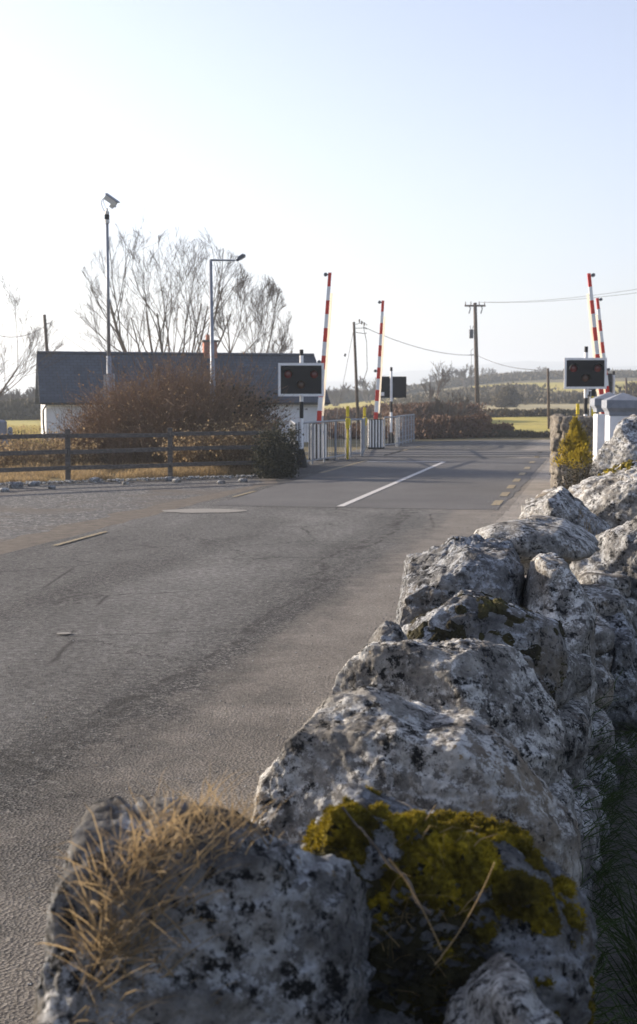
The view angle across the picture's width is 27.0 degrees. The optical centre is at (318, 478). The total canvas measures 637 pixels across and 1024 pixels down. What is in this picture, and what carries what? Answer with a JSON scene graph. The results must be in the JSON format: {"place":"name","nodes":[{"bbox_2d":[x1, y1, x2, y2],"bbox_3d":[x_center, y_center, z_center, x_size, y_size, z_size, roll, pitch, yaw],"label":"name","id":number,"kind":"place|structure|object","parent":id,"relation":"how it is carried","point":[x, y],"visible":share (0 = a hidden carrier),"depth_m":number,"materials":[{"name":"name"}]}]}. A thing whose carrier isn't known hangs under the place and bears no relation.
{"place":"outdoors","nodes":[
{"label":"outdoors","id":0,"kind":"place"},
{"bbox_2d":[5,419,40,427],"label":"field","id":1,"kind":"structure","parent":0,"point":[22,422],"depth_m":107.05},
{"bbox_2d":[7,424,62,457],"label":"meadow","id":2,"kind":"structure","parent":0,"point":[27,429],"depth_m":80.11,"materials":[{"name":"yellow plant"}]},
{"bbox_2d":[31,988,88,1023],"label":"boulder","id":3,"kind":"object","parent":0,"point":[57,1008],"visible":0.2,"depth_m":1.71,"materials":[{"name":"stone"}]},
{"bbox_2d":[0,456,258,482],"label":"rough grass","id":4,"kind":"structure","parent":0,"point":[105,474],"depth_m":32.57,"materials":[{"name":"plant"}]},
{"bbox_2d":[0,476,268,541],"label":"gravel layby","id":5,"kind":"structure","parent":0,"point":[27,509],"depth_m":25.30,"materials":[{"name":"gravel"}]},
{"bbox_2d":[7,482,22,488],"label":"loose stone","id":6,"kind":"object","parent":5,"relation":"on","point":[14,485],"visible":0.84,"depth_m":28.16,"materials":[{"name":"stone"}]},
{"bbox_2d":[28,481,39,485],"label":"loose stone","id":7,"kind":"object","parent":5,"relation":"on","point":[33,483],"visible":0.91,"depth_m":28.93,"materials":[{"name":"stone"}]},
{"bbox_2d":[88,477,100,482],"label":"loose stone","id":8,"kind":"object","parent":5,"relation":"on","point":[93,479],"visible":0.81,"depth_m":30.25,"materials":[{"name":"stone"}]},
{"bbox_2d":[0,427,275,479],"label":"wooden fence","id":9,"kind":"object","parent":5,"relation":"on","point":[67,451],"visible":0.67,"depth_m":31.17,"materials":[{"name":"wood"}]},
{"bbox_2d":[0,474,528,985],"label":"grit","id":10,"kind":"object","parent":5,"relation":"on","point":[200,590],"visible":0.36,"depth_m":29.57,"materials":[{"name":"gravel"}]},
{"bbox_2d":[0,478,276,554],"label":"dirt margin","id":11,"kind":"object","parent":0,"point":[59,532],"visible":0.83,"depth_m":20.24,"materials":[{"name":"soil"}]},
{"bbox_2d":[0,440,549,1023],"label":"road","id":12,"kind":"structure","parent":0,"point":[132,594],"depth_m":9.89,"materials":[{"name":"asphalt"}]},
{"bbox_2d":[54,532,104,544],"bbox_3d":[-3.180,0.794,17.776,0.083,0.001,1.852,1,3,11],"label":"edge line","id":13,"kind":"object","parent":12,"relation":"on","point":[79,538],"visible":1,"depth_m":17.72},
{"bbox_2d":[162,509,246,512],"bbox_3d":[-1.912,0.535,22.255,1.440,0.001,0.867,0,3,0],"label":"concrete patch","id":14,"kind":"object","parent":12,"relation":"on","point":[204,510],"visible":1,"depth_m":22.30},
{"bbox_2d":[278,350,323,467],"bbox_3d":[-0.481,-1.943,36.824,1.270,3.290,0.590,0,3,0],"label":"crossing signal","id":15,"kind":"object","parent":12,"relation":"on","point":[301,379],"visible":0.97,"depth_m":36.76,"materials":[{"name":"white paint"}]},
{"bbox_2d":[309,272,332,460],"bbox_3d":[0.065,-3.533,41.678,0.770,5.901,0.975,0,3,0],"label":"crossing barrier","id":16,"kind":"object","parent":12,"relation":"on","point":[324,359],"visible":0.81,"depth_m":41.74,"materials":[{"name":"metal"}]},
{"bbox_2d":[298,419,346,463],"bbox_3d":[0.171,-1.134,40.302,0.060,1.270,5.649,1,3,15],"label":"railing","id":17,"kind":"object","parent":12,"relation":"on","point":[335,438],"visible":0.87,"depth_m":40.79,"materials":[{"name":"metal"}]},
{"bbox_2d":[346,406,350,458],"bbox_3d":[0.939,-1.461,42.129,0.155,1.710,0.185,0,3,0],"label":"yellow post","id":18,"kind":"object","parent":12,"relation":"on","point":[348,422],"visible":1,"depth_m":42.12,"materials":[{"name":"metal"}]},
{"bbox_2d":[367,300,384,448],"bbox_3d":[2.267,-4.056,51.664,0.695,5.780,0.975,0,3,0],"label":"crossing barrier","id":19,"kind":"object","parent":12,"relation":"on","point":[375,432],"visible":1,"depth_m":51.69,"materials":[{"name":"metal"}]},
{"bbox_2d":[213,458,546,509],"bbox_3d":[2.596,-0.104,33.282,5.501,0.001,21.085,1,3,12],"label":"road patch","id":20,"kind":"object","parent":12,"relation":"on","point":[458,483],"visible":1,"depth_m":28.67,"materials":[{"name":"asphalt"}]},
{"bbox_2d":[319,460,367,472],"bbox_3d":[0.800,-0.373,37.792,0.118,0.001,7.672,1,3,11],"label":"edge line","id":21,"kind":"object","parent":20,"relation":"on","point":[342,466],"visible":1,"depth_m":37.35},
{"bbox_2d":[338,462,443,505],"bbox_3d":[2.100,-0.021,31.753,0.128,0.001,17.566,1,3,11],"label":"line","id":22,"kind":"object","parent":20,"relation":"on","point":[374,491],"visible":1,"depth_m":28.57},
{"bbox_2d":[367,461,442,461],"bbox_3d":[2.620,-0.525,40.388,2.360,0.001,0.300,0,3,0],"label":"stop line","id":23,"kind":"object","parent":20,"relation":"on","point":[404,461],"visible":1,"depth_m":40.47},
{"bbox_2d":[384,416,398,446],"bbox_3d":[2.945,-1.907,53.730,0.060,1.250,1.678,1,4,22],"label":"railing","id":24,"kind":"object","parent":12,"relation":"on","point":[394,417],"visible":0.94,"depth_m":54.07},
{"bbox_2d":[381,367,405,443],"bbox_3d":[3.207,-3.136,57.024,1.140,3.320,0.559,0,3,0],"label":"crossing signal","id":25,"kind":"object","parent":12,"relation":"on","point":[392,386],"visible":0.91,"depth_m":56.96,"materials":[{"name":"white paint"}]},
{"bbox_2d":[395,414,414,445],"bbox_3d":[3.825,-2.176,58.172,0.060,1.270,7.765,1,3,9],"label":"railing","id":26,"kind":"object","parent":12,"relation":"on","point":[407,425],"visible":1,"depth_m":58.57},
{"bbox_2d":[349,450,550,456],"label":"crossing deck","id":27,"kind":"structure","parent":12,"relation":"on","point":[447,453],"depth_m":46.69,"materials":[{"name":"concrete"}]},
{"bbox_2d":[350,419,362,456],"bbox_3d":[1.269,-1.372,44.295,0.060,1.280,0.786,2,4,34],"label":"railing","id":28,"kind":"object","parent":27,"relation":"on","point":[356,438],"visible":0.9,"depth_m":44.29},
{"bbox_2d":[361,417,366,455],"bbox_3d":[1.656,-1.590,48.289,0.060,1.250,7.472,0,3,3],"label":"railing","id":29,"kind":"object","parent":27,"relation":"on","point":[364,437],"visible":0.82,"depth_m":48.85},
{"bbox_2d":[0,377,636,482],"bbox_3d":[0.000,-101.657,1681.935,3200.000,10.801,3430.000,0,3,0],"label":"ground","id":30,"kind":"structure","parent":0,"point":[353,445],"depth_m":65.08,"materials":[{"name":"plant"}]},
{"bbox_2d":[0,420,6,446],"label":"stone post","id":31,"kind":"object","parent":30,"relation":"on","point":[3,426],"visible":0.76,"depth_m":37.87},
{"bbox_2d":[0,385,22,400],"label":"bare tree","id":32,"kind":"object","parent":30,"relation":"on","point":[5,396],"visible":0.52,"depth_m":159.79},
{"bbox_2d":[0,397,40,419],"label":"hedge","id":33,"kind":"object","parent":30,"relation":"on","point":[23,409],"visible":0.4,"depth_m":119.82,"materials":[{"name":"plant"}]},
{"bbox_2d":[9,386,34,400],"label":"bare tree","id":34,"kind":"object","parent":30,"relation":"on","point":[30,393],"visible":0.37,"depth_m":169.00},
{"bbox_2d":[0,269,67,396],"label":"bare tree","id":35,"kind":"object","parent":30,"relation":"on","point":[26,350],"visible":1,"depth_m":50.15,"materials":[{"name":"brown plant"}]},
{"bbox_2d":[43,314,48,350],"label":"utility pole","id":36,"kind":"object","parent":30,"relation":"on","point":[45,328],"visible":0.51,"depth_m":77.56,"materials":[{"name":"wood"}]},
{"bbox_2d":[0,419,109,467],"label":"dead bracken","id":37,"kind":"object","parent":30,"relation":"on","point":[51,443],"visible":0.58,"depth_m":35.27,"materials":[{"name":"brown plant"}]},
{"bbox_2d":[101,193,119,400],"bbox_3d":[-6.146,-4.460,39.423,0.556,8.014,0.268,0,3,0],"label":"camera mast","id":38,"kind":"object","parent":30,"relation":"on","point":[111,200],"visible":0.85,"depth_m":39.29,"materials":[{"name":"grey metal"}]},
{"bbox_2d":[36,306,301,464],"bbox_3d":[-4.019,-2.575,37.234,7.227,4.731,6.862,-2,4,-26],"label":"bramble bush","id":39,"kind":"object","parent":30,"relation":"on","point":[164,405],"visible":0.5,"depth_m":36.00,"materials":[{"name":"plant"}]},
{"bbox_2d":[72,208,267,352],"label":"bare tree","id":40,"kind":"object","parent":30,"relation":"on","point":[160,332],"visible":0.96,"depth_m":80.83,"materials":[{"name":"brown plant"}]},
{"bbox_2d":[35,335,329,441],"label":"cottage","id":41,"kind":"structure","parent":30,"relation":"on","point":[49,388],"depth_m":60.60,"materials":[{"name":"stone"}]},
{"bbox_2d":[146,405,296,472],"bbox_3d":[-2.470,-1.016,34.727,3.609,1.850,3.625,-3,4,-38],"label":"dead bracken","id":42,"kind":"object","parent":30,"relation":"on","point":[212,455],"visible":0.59,"depth_m":33.98,"materials":[{"name":"brown plant"}]},
{"bbox_2d":[209,254,245,402],"bbox_3d":[-2.523,-3.271,36.872,1.019,5.936,0.170,0,3,0],"label":"street lamp","id":43,"kind":"object","parent":30,"relation":"on","point":[241,257],"visible":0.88,"depth_m":36.75,"materials":[{"name":"metal"}]},
{"bbox_2d":[207,380,287,430],"bbox_3d":[-2.273,-1.545,37.389,2.718,2.552,2.558,3,4,41],"label":"ivy bush","id":44,"kind":"object","parent":30,"relation":"on","point":[266,407],"visible":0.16,"depth_m":37.08,"materials":[{"name":"brown plant"}]},
{"bbox_2d":[214,271,293,352],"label":"bare tree","id":45,"kind":"object","parent":30,"relation":"on","point":[272,289],"visible":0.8,"depth_m":78.19,"materials":[{"name":"brown plant"}]},
{"bbox_2d":[244,419,304,478],"bbox_3d":[-1.026,-0.705,31.988,1.414,1.498,1.282,2,4,31],"label":"evergreen bush","id":46,"kind":"object","parent":30,"relation":"on","point":[275,458],"visible":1,"depth_m":31.79,"materials":[{"name":"green plant"}]},
{"bbox_2d":[290,421,296,461],"bbox_3d":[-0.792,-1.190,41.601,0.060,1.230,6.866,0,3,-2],"label":"post","id":47,"kind":"object","parent":30,"relation":"on","point":[293,423],"visible":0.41,"depth_m":39.52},
{"bbox_2d":[326,383,350,405],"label":"bare tree","id":48,"kind":"object","parent":30,"relation":"on","point":[336,394],"visible":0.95,"depth_m":258.55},
{"bbox_2d":[336,319,367,422],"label":"utility pole","id":49,"kind":"object","parent":30,"relation":"on","point":[356,375],"visible":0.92,"depth_m":83.67,"materials":[{"name":"wood"}]},
{"bbox_2d":[351,376,376,402],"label":"bare tree","id":50,"kind":"object","parent":30,"relation":"on","point":[363,391],"visible":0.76,"depth_m":279.68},
{"bbox_2d":[329,385,412,403],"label":"hedge","id":51,"kind":"object","parent":30,"relation":"on","point":[350,397],"visible":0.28,"depth_m":302.80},
{"bbox_2d":[323,401,434,419],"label":"hedge","id":52,"kind":"object","parent":30,"relation":"on","point":[330,414],"visible":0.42,"depth_m":121.67,"materials":[{"name":"plant"}]},
{"bbox_2d":[326,411,497,439],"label":"thicket","id":53,"kind":"object","parent":30,"relation":"on","point":[453,427],"visible":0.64,"depth_m":66.92,"materials":[{"name":"plant"}]},
{"bbox_2d":[305,452,550,454],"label":"railway track","id":54,"kind":"structure","parent":30,"relation":"on","point":[444,452],"depth_m":46.48,"materials":[{"name":"metal"}]},
{"bbox_2d":[420,361,451,402],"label":"bare tree","id":55,"kind":"object","parent":30,"relation":"on","point":[438,383],"visible":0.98,"depth_m":139.85,"materials":[{"name":"grey plant"}]},
{"bbox_2d":[379,400,504,423],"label":"thicket","id":56,"kind":"object","parent":30,"relation":"on","point":[419,410],"visible":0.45,"depth_m":95.11,"materials":[{"name":"plant"}]},
{"bbox_2d":[375,372,516,393],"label":"hedge","id":57,"kind":"object","parent":30,"relation":"on","point":[455,382],"visible":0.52,"depth_m":346.45,"materials":[{"name":"plant"}]},
{"bbox_2d":[428,391,471,416],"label":"bare tree","id":58,"kind":"object","parent":30,"relation":"on","point":[443,408],"visible":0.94,"depth_m":94.69,"materials":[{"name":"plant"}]},
{"bbox_2d":[446,361,466,377],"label":"bare tree","id":59,"kind":"object","parent":30,"relation":"on","point":[452,372],"visible":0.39,"depth_m":358.06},
{"bbox_2d":[453,363,479,386],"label":"bare tree","id":60,"kind":"object","parent":30,"relation":"on","point":[462,374],"visible":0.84,"depth_m":328.39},
{"bbox_2d":[380,383,563,401],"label":"hedge","id":61,"kind":"object","parent":30,"relation":"on","point":[487,389],"visible":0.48,"depth_m":234.21,"materials":[{"name":"plant"}]},
{"bbox_2d":[465,302,485,405],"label":"utility pole","id":62,"kind":"object","parent":30,"relation":"on","point":[475,354],"visible":0.97,"depth_m":111.41,"materials":[{"name":"wood"}]},
{"bbox_2d":[485,293,631,302],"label":"overhead wire","id":63,"kind":"object","parent":62,"relation":"attached to","point":[545,301],"visible":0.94,"depth_m":96.74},
{"bbox_2d":[487,422,514,430],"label":"scrub","id":64,"kind":"object","parent":30,"relation":"on","point":[504,426],"visible":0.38,"depth_m":70.24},
{"bbox_2d":[381,390,636,405],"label":"hedge","id":65,"kind":"object","parent":30,"relation":"on","point":[535,396],"visible":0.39,"depth_m":197.83,"materials":[{"name":"plant"}]},
{"bbox_2d":[474,429,549,437],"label":"hedge","id":66,"kind":"object","parent":30,"relation":"on","point":[517,433],"visible":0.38,"depth_m":68.59,"materials":[{"name":"plant"}]},
{"bbox_2d":[478,407,598,417],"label":"hedge","id":67,"kind":"object","parent":30,"relation":"on","point":[533,412],"visible":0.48,"depth_m":107.63,"materials":[{"name":"plant"}]},
{"bbox_2d":[547,368,549,428],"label":"utility pole","id":68,"kind":"object","parent":30,"relation":"on","point":[548,404],"visible":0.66,"depth_m":83.79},
{"bbox_2d":[481,368,636,381],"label":"hedge","id":69,"kind":"object","parent":30,"relation":"on","point":[536,375],"visible":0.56,"depth_m":376.12,"materials":[{"name":"plant"}]},
{"bbox_2d":[566,391,583,403],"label":"round bush","id":70,"kind":"object","parent":30,"relation":"on","point":[575,398],"visible":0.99,"depth_m":189.08,"materials":[{"name":"green plant"}]},
{"bbox_2d":[596,298,609,393],"bbox_3d":[11.398,-4.155,52.159,0.973,5.922,0.975,0,3,0],"label":"crossing barrier","id":71,"kind":"object","parent":30,"relation":"on","point":[600,338],"visible":0.3,"depth_m":52.25,"materials":[{"name":"metal"}]},
{"bbox_2d":[615,380,636,396],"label":"bare tree","id":72,"kind":"object","parent":30,"relation":"on","point":[632,387],"visible":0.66,"depth_m":168.47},
{"bbox_2d":[0,0,636,394],"label":"sky","id":73,"kind":"structure","parent":0,"point":[432,158],"materials":[{"name":"blue"}]},
{"bbox_2d":[324,398,395,409],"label":"field","id":74,"kind":"structure","parent":0,"point":[351,404],"depth_m":264.32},
{"bbox_2d":[326,361,636,390],"bbox_3d":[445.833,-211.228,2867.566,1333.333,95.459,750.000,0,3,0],"label":"hills","id":75,"kind":"structure","parent":0,"point":[414,376],"depth_m":2929.13,"materials":[{"name":"plant"}]},
{"bbox_2d":[490,417,549,432],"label":"field","id":76,"kind":"structure","parent":0,"point":[537,424],"depth_m":96.32,"materials":[{"name":"plant"}]},
{"bbox_2d":[480,404,591,410],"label":"field","id":77,"kind":"structure","parent":0,"point":[553,406],"depth_m":176.24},
{"bbox_2d":[489,382,525,407],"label":"round tree","id":78,"kind":"object","parent":77,"relation":"on","point":[508,396],"visible":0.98,"depth_m":173.81,"materials":[{"name":"green plant"}]},
{"bbox_2d":[470,381,636,392],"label":"field","id":79,"kind":"structure","parent":0,"point":[560,385],"depth_m":311.66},
{"bbox_2d":[496,461,636,1023],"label":"sandy verge","id":80,"kind":"structure","parent":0,"point":[539,483],"depth_m":5.00,"materials":[{"name":"sand"}]},
{"bbox_2d":[549,414,593,488],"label":"rubble pier","id":81,"kind":"structure","parent":80,"relation":"on","point":[559,426],"depth_m":25.95,"materials":[{"name":"stone"}]},
{"bbox_2d":[551,415,593,484],"bbox_3d":[4.347,-0.275,22.555,0.755,1.622,0.781,0,3,0],"label":"dwarf conifer","id":82,"kind":"object","parent":80,"relation":"on","point":[576,442],"visible":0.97,"depth_m":22.39,"materials":[{"name":"yellow plant"}]},
{"bbox_2d":[549,452,595,490],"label":"heather shrub","id":83,"kind":"object","parent":80,"relation":"on","point":[576,478],"visible":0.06,"depth_m":15.09,"materials":[{"name":"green plant"}]},
{"bbox_2d":[564,346,606,415],"bbox_3d":[7.999,-2.222,39.813,1.274,3.500,0.591,0,3,0],"label":"crossing signal","id":84,"kind":"object","parent":80,"relation":"on","point":[585,373],"visible":0.87,"depth_m":39.74,"materials":[{"name":"white paint"}]},
{"bbox_2d":[588,389,595,415],"bbox_3d":[9.423,-1.995,45.962,0.340,2.331,0.060,0,3,0],"label":"back sign","id":85,"kind":"object","parent":80,"relation":"on","point":[591,392],"visible":0.47,"depth_m":45.89,"materials":[{"name":"metal"}]},
{"bbox_2d":[549,570,636,1007],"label":"dry stone wall","id":86,"kind":"structure","parent":80,"relation":"on","point":[608,593],"depth_m":5.29,"materials":[{"name":"stone"}]},
{"bbox_2d":[32,796,375,1023],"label":"boulder","id":87,"kind":"object","parent":86,"relation":"on","point":[292,945],"visible":0.84,"depth_m":1.80,"materials":[{"name":"stone"}]},
{"bbox_2d":[3,761,305,1023],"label":"grass tuft","id":88,"kind":"object","parent":87,"relation":"on","point":[140,860],"visible":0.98,"depth_m":1.77,"materials":[{"name":"plant"}]},
{"bbox_2d":[369,620,407,642],"bbox_3d":[0.202,0.650,4.082,0.203,0.421,0.349,0,3,0],"label":"boulder","id":89,"kind":"object","parent":86,"relation":"on","point":[387,631],"visible":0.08,"depth_m":4.06,"materials":[{"name":"stone"}]},
{"bbox_2d":[252,685,581,887],"bbox_3d":[0.219,0.782,2.929,0.752,0.618,0.498,0,3,0],"label":"boulder","id":90,"kind":"object","parent":86,"relation":"on","point":[419,754],"visible":0.48,"depth_m":2.79,"materials":[{"name":"stone"}]},
{"bbox_2d":[331,638,565,786],"bbox_3d":[0.352,0.728,3.667,0.675,0.585,0.463,0,3,0],"label":"boulder","id":91,"kind":"object","parent":86,"relation":"on","point":[499,689],"visible":0.44,"depth_m":3.54,"materials":[{"name":"stone"}]},
{"bbox_2d":[301,782,597,1023],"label":"boulder","id":92,"kind":"object","parent":86,"relation":"on","point":[533,914],"visible":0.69,"depth_m":2.03,"materials":[{"name":"stone"}]},
{"bbox_2d":[342,806,431,914],"bbox_3d":[0.102,0.578,2.012,0.161,0.138,0.011,2,4,35],"label":"dead twig","id":93,"kind":"object","parent":92,"relation":"on","point":[393,868],"visible":0.94,"depth_m":2.01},
{"bbox_2d":[389,858,441,950],"bbox_3d":[0.135,0.595,1.857,0.084,0.117,0.003,2,4,29],"label":"straw stem","id":94,"kind":"object","parent":92,"relation":"on","point":[418,903],"visible":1,"depth_m":1.85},
{"bbox_2d":[366,799,507,995],"bbox_3d":[0.160,0.676,2.031,0.236,0.369,0.226,-2,4,-24],"label":"grass tuft","id":95,"kind":"object","parent":92,"relation":"on","point":[435,895],"visible":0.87,"depth_m":2.01,"materials":[{"name":"plant"}]},
{"bbox_2d":[434,862,494,964],"bbox_3d":[0.206,0.609,1.858,0.098,0.133,0.004,-2,4,-24],"label":"straw stem","id":96,"kind":"object","parent":92,"relation":"on","point":[467,917],"visible":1,"depth_m":1.86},
{"bbox_2d":[394,534,525,627],"bbox_3d":[0.647,0.620,5.940,0.618,0.728,1.052,0,3,7],"label":"boulder","id":97,"kind":"object","parent":86,"relation":"on","point":[434,576],"visible":0.42,"depth_m":5.55,"materials":[{"name":"stone"}]},
{"bbox_2d":[401,589,568,708],"bbox_3d":[0.524,0.635,4.530,0.655,0.526,0.559,0,3,0],"label":"boulder","id":98,"kind":"object","parent":86,"relation":"on","point":[536,639],"visible":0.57,"depth_m":4.33,"materials":[{"name":"stone"}]},
{"bbox_2d":[443,952,562,1023],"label":"boulder","id":99,"kind":"object","parent":86,"relation":"on","point":[497,988],"visible":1,"depth_m":1.80,"materials":[{"name":"stone"}]},
{"bbox_2d":[474,515,599,561],"bbox_3d":[1.160,0.312,7.017,0.650,0.217,0.932,1,3,13],"label":"boulder","id":100,"kind":"object","parent":86,"relation":"on","point":[531,537],"visible":0.81,"depth_m":6.67,"materials":[{"name":"stone"}]},
{"bbox_2d":[522,553,596,765],"bbox_3d":[0.993,0.755,5.612,0.368,0.875,0.695,1,3,9],"label":"boulder","id":101,"kind":"object","parent":86,"relation":"on","point":[553,589],"visible":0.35,"depth_m":5.42,"materials":[{"name":"stone"}]},
{"bbox_2d":[518,486,609,574],"bbox_3d":[1.651,0.363,8.636,0.843,0.622,1.004,0,3,0],"label":"boulder","id":102,"kind":"object","parent":86,"relation":"on","point":[560,502],"visible":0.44,"depth_m":8.32,"materials":[{"name":"stone"}]},
{"bbox_2d":[570,510,602,534],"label":"grass tuft","id":103,"kind":"object","parent":102,"relation":"on","point":[588,525],"visible":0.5,"depth_m":8.23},
{"bbox_2d":[568,467,636,528],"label":"boulder","id":104,"kind":"object","parent":86,"relation":"on","point":[610,499],"visible":0.47,"depth_m":10.60,"materials":[{"name":"stone"}]},
{"bbox_2d":[570,516,636,631],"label":"boulder","id":105,"kind":"object","parent":86,"relation":"on","point":[617,551],"visible":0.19,"depth_m":7.72,"materials":[{"name":"stone"}]},
{"bbox_2d":[590,414,636,475],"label":"boulder","id":106,"kind":"object","parent":86,"relation":"on","point":[618,447],"visible":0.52,"depth_m":14.87,"materials":[{"name":"stone"}]},
{"bbox_2d":[598,459,636,475],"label":"moss","id":107,"kind":"object","parent":86,"relation":"on","point":[624,466],"visible":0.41,"depth_m":13.10,"materials":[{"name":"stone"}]},
{"bbox_2d":[602,612,636,731],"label":"boulder","id":108,"kind":"object","parent":86,"relation":"on","point":[623,651],"visible":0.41,"depth_m":6.40,"materials":[{"name":"stone"}]},
{"bbox_2d":[587,273,604,413],"bbox_3d":[9.121,-3.629,42.674,0.959,5.976,0.975,0,3,0],"label":"crossing barrier","id":109,"kind":"object","parent":80,"relation":"on","point":[593,331],"visible":0.3,"depth_m":42.77,"materials":[{"name":"metal"}]},
{"bbox_2d":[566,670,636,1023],"bbox_3d":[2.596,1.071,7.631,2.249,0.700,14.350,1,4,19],"label":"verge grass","id":110,"kind":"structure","parent":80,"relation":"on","point":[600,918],"depth_m":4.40,"materials":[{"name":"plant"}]},
{"bbox_2d":[590,392,615,459],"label":"gate pillar","id":111,"kind":"structure","parent":80,"relation":"on","point":[598,428],"depth_m":23.77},
{"bbox_2d":[601,393,636,440],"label":"gate pillar","id":112,"kind":"structure","parent":80,"relation":"on","point":[617,408],"depth_m":20.74,"materials":[{"name":"paint"}]},
{"bbox_2d":[607,371,614,393],"bbox_3d":[12.084,-2.913,55.083,0.965,3.100,0.737,-2,4,-29],"label":"crossing signal","id":113,"kind":"object","parent":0,"point":[611,379],"visible":0.48,"depth_m":54.83,"materials":[{"name":"white paint"}]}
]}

